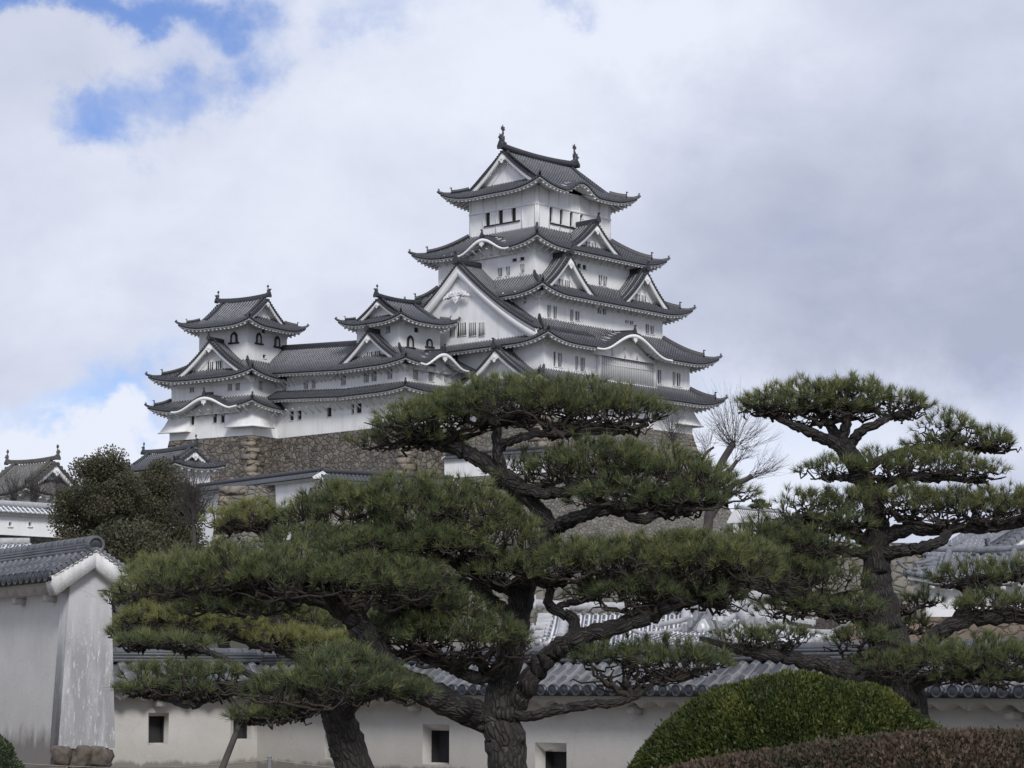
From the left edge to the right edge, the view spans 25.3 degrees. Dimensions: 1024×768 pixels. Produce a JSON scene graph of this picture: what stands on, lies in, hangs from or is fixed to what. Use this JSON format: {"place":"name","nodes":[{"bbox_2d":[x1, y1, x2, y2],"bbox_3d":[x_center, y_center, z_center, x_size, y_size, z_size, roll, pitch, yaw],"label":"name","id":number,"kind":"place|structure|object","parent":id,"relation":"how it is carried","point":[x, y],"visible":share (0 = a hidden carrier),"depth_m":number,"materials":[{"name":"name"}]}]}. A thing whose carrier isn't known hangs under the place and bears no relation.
{"place":"outdoors","nodes":[
{"label":"outdoors","id":0,"kind":"place"},
{"bbox_2d":[112,537,665,662],"bbox_3d":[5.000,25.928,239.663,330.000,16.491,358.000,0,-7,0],"label":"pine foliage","id":1,"kind":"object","parent":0,"point":[233,644],"depth_m":150.93,"materials":[{"name":"green plant"}]},
{"bbox_2d":[0,538,31,548],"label":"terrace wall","id":2,"kind":"structure","parent":1,"relation":"on","point":[9,542],"depth_m":120.06,"materials":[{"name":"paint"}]},
{"bbox_2d":[0,535,62,544],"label":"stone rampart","id":3,"kind":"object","parent":1,"relation":"on","point":[35,540],"depth_m":146.55,"materials":[{"name":"grey stone"}]},
{"bbox_2d":[0,500,67,537],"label":"terrace wall","id":4,"kind":"structure","parent":3,"relation":"on","point":[22,518],"depth_m":144.74,"materials":[{"name":"paint"}]},
{"bbox_2d":[0,460,76,501],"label":"bare shrub","id":5,"kind":"object","parent":1,"relation":"on","point":[34,493],"visible":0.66,"depth_m":152.24,"materials":[{"name":"plant"}]},
{"bbox_2d":[0,444,80,515],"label":"distant turret","id":6,"kind":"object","parent":1,"relation":"on","point":[50,465],"visible":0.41,"depth_m":171.93,"materials":[{"name":"tile"}]},
{"bbox_2d":[119,434,229,530],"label":"turret","id":7,"kind":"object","parent":1,"relation":"on","point":[149,456],"visible":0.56,"depth_m":207.23,"materials":[{"name":"tile"}]},
{"bbox_2d":[154,445,229,545],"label":"bare shrub","id":8,"kind":"object","parent":1,"relation":"on","point":[192,504],"visible":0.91,"depth_m":98.06,"materials":[{"name":"plant"}]},
{"bbox_2d":[168,435,276,548],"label":"stone rampart","id":9,"kind":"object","parent":1,"relation":"on","point":[249,455],"visible":0.08,"depth_m":272.40,"materials":[{"name":"stone"}]},
{"bbox_2d":[144,285,309,440],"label":"corner tower","id":10,"kind":"structure","parent":9,"relation":"on","point":[220,384],"depth_m":275.78,"materials":[{"name":"paint"}]},
{"bbox_2d":[228,332,238,343],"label":"bell window","id":11,"kind":"structure","parent":10,"relation":"in","point":[234,337],"depth_m":276.32,"materials":[{"name":"black paint"}]},
{"bbox_2d":[255,333,263,344],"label":"bell window","id":12,"kind":"structure","parent":10,"relation":"in","point":[258,337],"depth_m":276.92,"materials":[{"name":"black paint"}]},
{"bbox_2d":[273,336,281,348],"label":"bell window","id":13,"kind":"structure","parent":10,"relation":"in","point":[277,340],"depth_m":279.85,"materials":[{"name":"black paint"}]},
{"bbox_2d":[211,485,283,552],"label":"stone rampart","id":14,"kind":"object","parent":1,"relation":"on","point":[236,493],"visible":0.09,"depth_m":183.75,"materials":[{"name":"grey stone"}]},
{"bbox_2d":[195,467,327,546],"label":"stepped wall","id":15,"kind":"structure","parent":14,"relation":"on","point":[286,484],"depth_m":182.99,"materials":[{"name":"paint"}]},
{"bbox_2d":[276,427,446,474],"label":"stone rampart","id":16,"kind":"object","parent":1,"relation":"on","point":[334,450],"visible":0.06,"depth_m":266.39,"materials":[{"name":"stone"}]},
{"bbox_2d":[267,340,356,438],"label":"corridor wing","id":17,"kind":"structure","parent":16,"relation":"on","point":[306,398],"depth_m":271.96,"materials":[{"name":"white paint"}]},
{"bbox_2d":[340,375,345,385],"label":"window","id":18,"kind":"structure","parent":17,"relation":"in","point":[343,381],"depth_m":268.34,"materials":[{"name":"paint"}]},
{"bbox_2d":[286,486,437,564],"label":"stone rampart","id":19,"kind":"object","parent":1,"relation":"on","point":[334,520],"visible":0.03,"depth_m":178.69,"materials":[{"name":"grey stone"}]},
{"bbox_2d":[316,468,457,491],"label":"stepped wall","id":20,"kind":"structure","parent":19,"relation":"on","point":[360,476],"depth_m":180.09,"materials":[{"name":"paint"}]},
{"bbox_2d":[441,472,583,541],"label":"stone rampart","id":21,"kind":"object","parent":1,"relation":"on","point":[558,509],"visible":0.1,"depth_m":251.69,"materials":[{"name":"grey stone"}]},
{"bbox_2d":[442,446,547,476],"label":"gate wall","id":22,"kind":"structure","parent":21,"relation":"on","point":[452,463],"depth_m":255.87,"materials":[{"name":"paint"}]},
{"bbox_2d":[390,575,636,660],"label":"stone rampart","id":23,"kind":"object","parent":1,"relation":"on","point":[540,593],"visible":0.01,"depth_m":124.91,"materials":[{"name":"grey stone"}]},
{"bbox_2d":[460,415,731,539],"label":"stone rampart","id":24,"kind":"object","parent":1,"relation":"on","point":[610,523],"visible":0.09,"depth_m":264.33,"materials":[{"name":"grey stone"}]},
{"bbox_2d":[330,285,475,430],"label":"tower","id":25,"kind":"structure","parent":24,"relation":"on","point":[396,351],"depth_m":265.18,"materials":[{"name":"paint"}]},
{"bbox_2d":[364,372,368,382],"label":"window","id":26,"kind":"structure","parent":25,"relation":"in","point":[366,376],"depth_m":265.86,"materials":[{"name":"paint"}]},
{"bbox_2d":[371,371,376,381],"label":"window","id":27,"kind":"structure","parent":25,"relation":"in","point":[374,377],"depth_m":264.95,"materials":[{"name":"paint"}]},
{"bbox_2d":[405,335,415,348],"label":"bell window","id":28,"kind":"structure","parent":25,"relation":"in","point":[410,340],"depth_m":265.66,"materials":[{"name":"black paint"}]},
{"bbox_2d":[413,370,418,380],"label":"window","id":29,"kind":"structure","parent":25,"relation":"in","point":[414,371],"depth_m":262.63,"materials":[{"name":"paint"}]},
{"bbox_2d":[425,339,434,348],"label":"bell window","id":30,"kind":"structure","parent":25,"relation":"in","point":[429,343],"depth_m":268.01,"materials":[{"name":"black paint"}]},
{"bbox_2d":[428,372,434,382],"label":"window","id":31,"kind":"structure","parent":25,"relation":"in","point":[430,373],"depth_m":264.63,"materials":[{"name":"paint"}]},
{"bbox_2d":[404,125,727,433],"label":"castle keep","id":32,"kind":"structure","parent":24,"relation":"on","point":[540,267],"depth_m":271.59,"materials":[{"name":"paint"}]},
{"bbox_2d":[484,213,489,227],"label":"window","id":33,"kind":"structure","parent":32,"relation":"in","point":[488,214],"depth_m":276.72,"materials":[{"name":"paint"}]},
{"bbox_2d":[497,268,502,277],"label":"window","id":34,"kind":"structure","parent":32,"relation":"in","point":[500,269],"depth_m":269.78,"materials":[{"name":"paint"}]},
{"bbox_2d":[500,210,502,224],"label":"window","id":35,"kind":"structure","parent":32,"relation":"in","point":[501,212],"depth_m":275.30,"materials":[{"name":"paint"}]},
{"bbox_2d":[512,208,515,220],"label":"window","id":36,"kind":"structure","parent":32,"relation":"in","point":[513,209],"depth_m":273.96,"materials":[{"name":"paint"}]},
{"bbox_2d":[519,264,523,273],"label":"window","id":37,"kind":"structure","parent":32,"relation":"in","point":[522,266],"depth_m":267.49,"materials":[{"name":"paint"}]},
{"bbox_2d":[547,305,551,318],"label":"window","id":38,"kind":"structure","parent":32,"relation":"in","point":[548,306],"depth_m":265.05,"materials":[{"name":"paint"}]},
{"bbox_2d":[558,353,561,367],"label":"window","id":39,"kind":"structure","parent":32,"relation":"in","point":[559,354],"depth_m":262.31,"materials":[{"name":"paint"}]},
{"bbox_2d":[575,311,580,321],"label":"window","id":40,"kind":"structure","parent":32,"relation":"in","point":[576,312],"depth_m":268.76,"materials":[{"name":"paint"}]},
{"bbox_2d":[580,358,584,372],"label":"window","id":41,"kind":"structure","parent":32,"relation":"in","point":[582,359],"depth_m":265.37,"materials":[{"name":"paint"}]},
{"bbox_2d":[603,276,607,287],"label":"window","id":42,"kind":"structure","parent":32,"relation":"in","point":[604,278],"depth_m":275.64,"materials":[{"name":"paint"}]},
{"bbox_2d":[658,370,662,384],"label":"window","id":43,"kind":"structure","parent":32,"relation":"in","point":[658,370],"depth_m":275.84,"materials":[{"name":"paint"}]},
{"bbox_2d":[649,389,699,518],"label":"tree","id":44,"kind":"object","parent":1,"relation":"on","point":[672,435],"visible":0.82,"depth_m":150.74,"materials":[{"name":"brown plant"}]},
{"bbox_2d":[727,505,790,538],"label":"distant wall","id":45,"kind":"structure","parent":1,"relation":"on","point":[735,514],"depth_m":216.12,"materials":[{"name":"paint"}]},
{"bbox_2d":[747,498,772,522],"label":"pine tree","id":46,"kind":"object","parent":1,"relation":"on","point":[758,501],"visible":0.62,"depth_m":200.13,"materials":[{"name":"green plant"}]},
{"bbox_2d":[666,542,925,625],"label":"stone rampart","id":47,"kind":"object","parent":1,"relation":"on","point":[900,581],"visible":0.02,"depth_m":112.99,"materials":[{"name":"grey stone"}]},
{"bbox_2d":[686,378,791,533],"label":"pollarded tree","id":48,"kind":"object","parent":47,"relation":"on","point":[709,516],"visible":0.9,"depth_m":118.45,"materials":[{"name":"plant"}]},
{"bbox_2d":[921,492,1023,559],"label":"gatehouse","id":49,"kind":"object","parent":1,"relation":"on","point":[1009,537],"visible":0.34,"depth_m":96.58,"materials":[{"name":"tile"}]},
{"bbox_2d":[0,0,1023,542],"label":"sky","id":50,"kind":"structure","parent":0,"point":[830,185],"materials":[{"name":"white"}]},
{"bbox_2d":[244,638,1023,767],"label":"wall","id":51,"kind":"structure","parent":0,"point":[397,735],"depth_m":40.06,"materials":[{"name":"paint"}]},
{"label":"ground","id":52,"kind":"structure","parent":0,"visible":0},
{"bbox_2d":[0,734,26,767],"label":"bush","id":53,"kind":"object","parent":52,"relation":"on","point":[9,758],"visible":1,"depth_m":17.71,"materials":[{"name":"green plant"}]},
{"bbox_2d":[25,745,114,767],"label":"stone footing","id":54,"kind":"object","parent":52,"relation":"on","point":[89,756],"visible":0.84,"depth_m":37.68,"materials":[{"name":"stone"}]},
{"bbox_2d":[0,535,136,766],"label":"wall","id":55,"kind":"structure","parent":54,"relation":"on","point":[56,658],"depth_m":38.24,"materials":[{"name":"paint"}]},
{"bbox_2d":[45,443,163,540],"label":"evergreen tree","id":56,"kind":"object","parent":52,"relation":"on","point":[106,491],"visible":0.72,"depth_m":104.16,"materials":[{"name":"green plant"}]},
{"bbox_2d":[87,515,190,647],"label":"evergreen shrub","id":57,"kind":"object","parent":52,"relation":"on","point":[123,540],"visible":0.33,"depth_m":98.74,"materials":[{"name":"green plant"}]},
{"bbox_2d":[113,456,209,625],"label":"evergreen tree","id":58,"kind":"object","parent":52,"relation":"on","point":[154,483],"visible":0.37,"depth_m":107.11,"materials":[{"name":"green plant"}]},
{"bbox_2d":[109,647,264,767],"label":"wall","id":59,"kind":"structure","parent":52,"relation":"on","point":[152,733],"depth_m":45.66,"materials":[{"name":"paint"}]},
{"bbox_2d":[129,535,311,647],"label":"pine foliage","id":60,"kind":"object","parent":52,"relation":"on","point":[243,545],"visible":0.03,"depth_m":94.25,"materials":[{"name":"green plant"}]},
{"bbox_2d":[219,690,254,767],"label":"prop pole","id":61,"kind":"object","parent":52,"relation":"on","point":[230,747],"visible":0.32,"depth_m":23.20,"materials":[{"name":"wood"}]},
{"bbox_2d":[95,490,394,688],"bbox_3d":[-3.859,4.374,32.981,4.502,5.722,1.972,0,-7,0],"label":"pine tree","id":62,"kind":"object","parent":52,"relation":"on","point":[283,634],"visible":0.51,"depth_m":32.85,"materials":[{"name":"green plant"}]},
{"bbox_2d":[267,755,271,767],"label":"fence post","id":63,"kind":"object","parent":52,"relation":"on","point":[269,761],"visible":1,"depth_m":39.95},
{"bbox_2d":[23,760,334,767],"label":"ground","id":64,"kind":"structure","parent":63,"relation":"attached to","point":[174,766],"depth_m":37.84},
{"bbox_2d":[106,623,445,767],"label":"pine tree","id":65,"kind":"object","parent":52,"relation":"on","point":[315,688],"visible":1,"depth_m":23.57,"materials":[{"name":"green plant"}]},
{"bbox_2d":[303,544,470,647],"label":"pine foliage","id":66,"kind":"object","parent":52,"relation":"on","point":[448,570],"visible":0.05,"depth_m":93.71,"materials":[{"name":"green plant"}]},
{"bbox_2d":[97,364,790,767],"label":"pine tree","id":67,"kind":"object","parent":52,"relation":"on","point":[497,716],"visible":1,"depth_m":26.27,"materials":[{"name":"green plant"}]},
{"bbox_2d":[528,594,697,646],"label":"storehouse","id":68,"kind":"structure","parent":52,"relation":"on","point":[548,628],"depth_m":71.52,"materials":[{"name":"paint"}]},
{"bbox_2d":[617,525,748,614],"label":"pine foliage","id":69,"kind":"object","parent":52,"relation":"on","point":[692,575],"visible":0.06,"depth_m":93.64,"materials":[{"name":"green plant"}]},
{"bbox_2d":[631,591,850,644],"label":"storehouse","id":70,"kind":"structure","parent":52,"relation":"on","point":[697,623],"depth_m":66.03,"materials":[{"name":"paint"}]},
{"bbox_2d":[626,668,947,767],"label":"round bush","id":71,"kind":"object","parent":52,"relation":"on","point":[774,709],"visible":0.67,"depth_m":20.13,"materials":[{"name":"green plant"}]},
{"bbox_2d":[749,512,844,625],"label":"pine foliage","id":72,"kind":"object","parent":52,"relation":"on","point":[812,583],"visible":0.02,"depth_m":94.47,"materials":[{"name":"green plant"}]},
{"bbox_2d":[651,725,1023,767],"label":"azalea hedge","id":73,"kind":"object","parent":52,"relation":"on","point":[971,747],"visible":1,"depth_m":15.00,"materials":[{"name":"brown plant"}]},
{"bbox_2d":[698,369,1023,717],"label":"pine tree","id":74,"kind":"object","parent":52,"relation":"on","point":[896,660],"visible":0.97,"depth_m":29.57,"materials":[{"name":"green plant"}]},
{"bbox_2d":[801,617,1023,641],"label":"stone rampart","id":75,"kind":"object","parent":52,"relation":"on","point":[1016,630],"visible":0.05,"depth_m":80.07,"materials":[{"name":"grey stone"}]},
{"bbox_2d":[896,544,1023,616],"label":"gatehouse","id":76,"kind":"object","parent":52,"relation":"on","point":[914,576],"visible":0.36,"depth_m":90.02,"materials":[{"name":"paint"}]}
]}

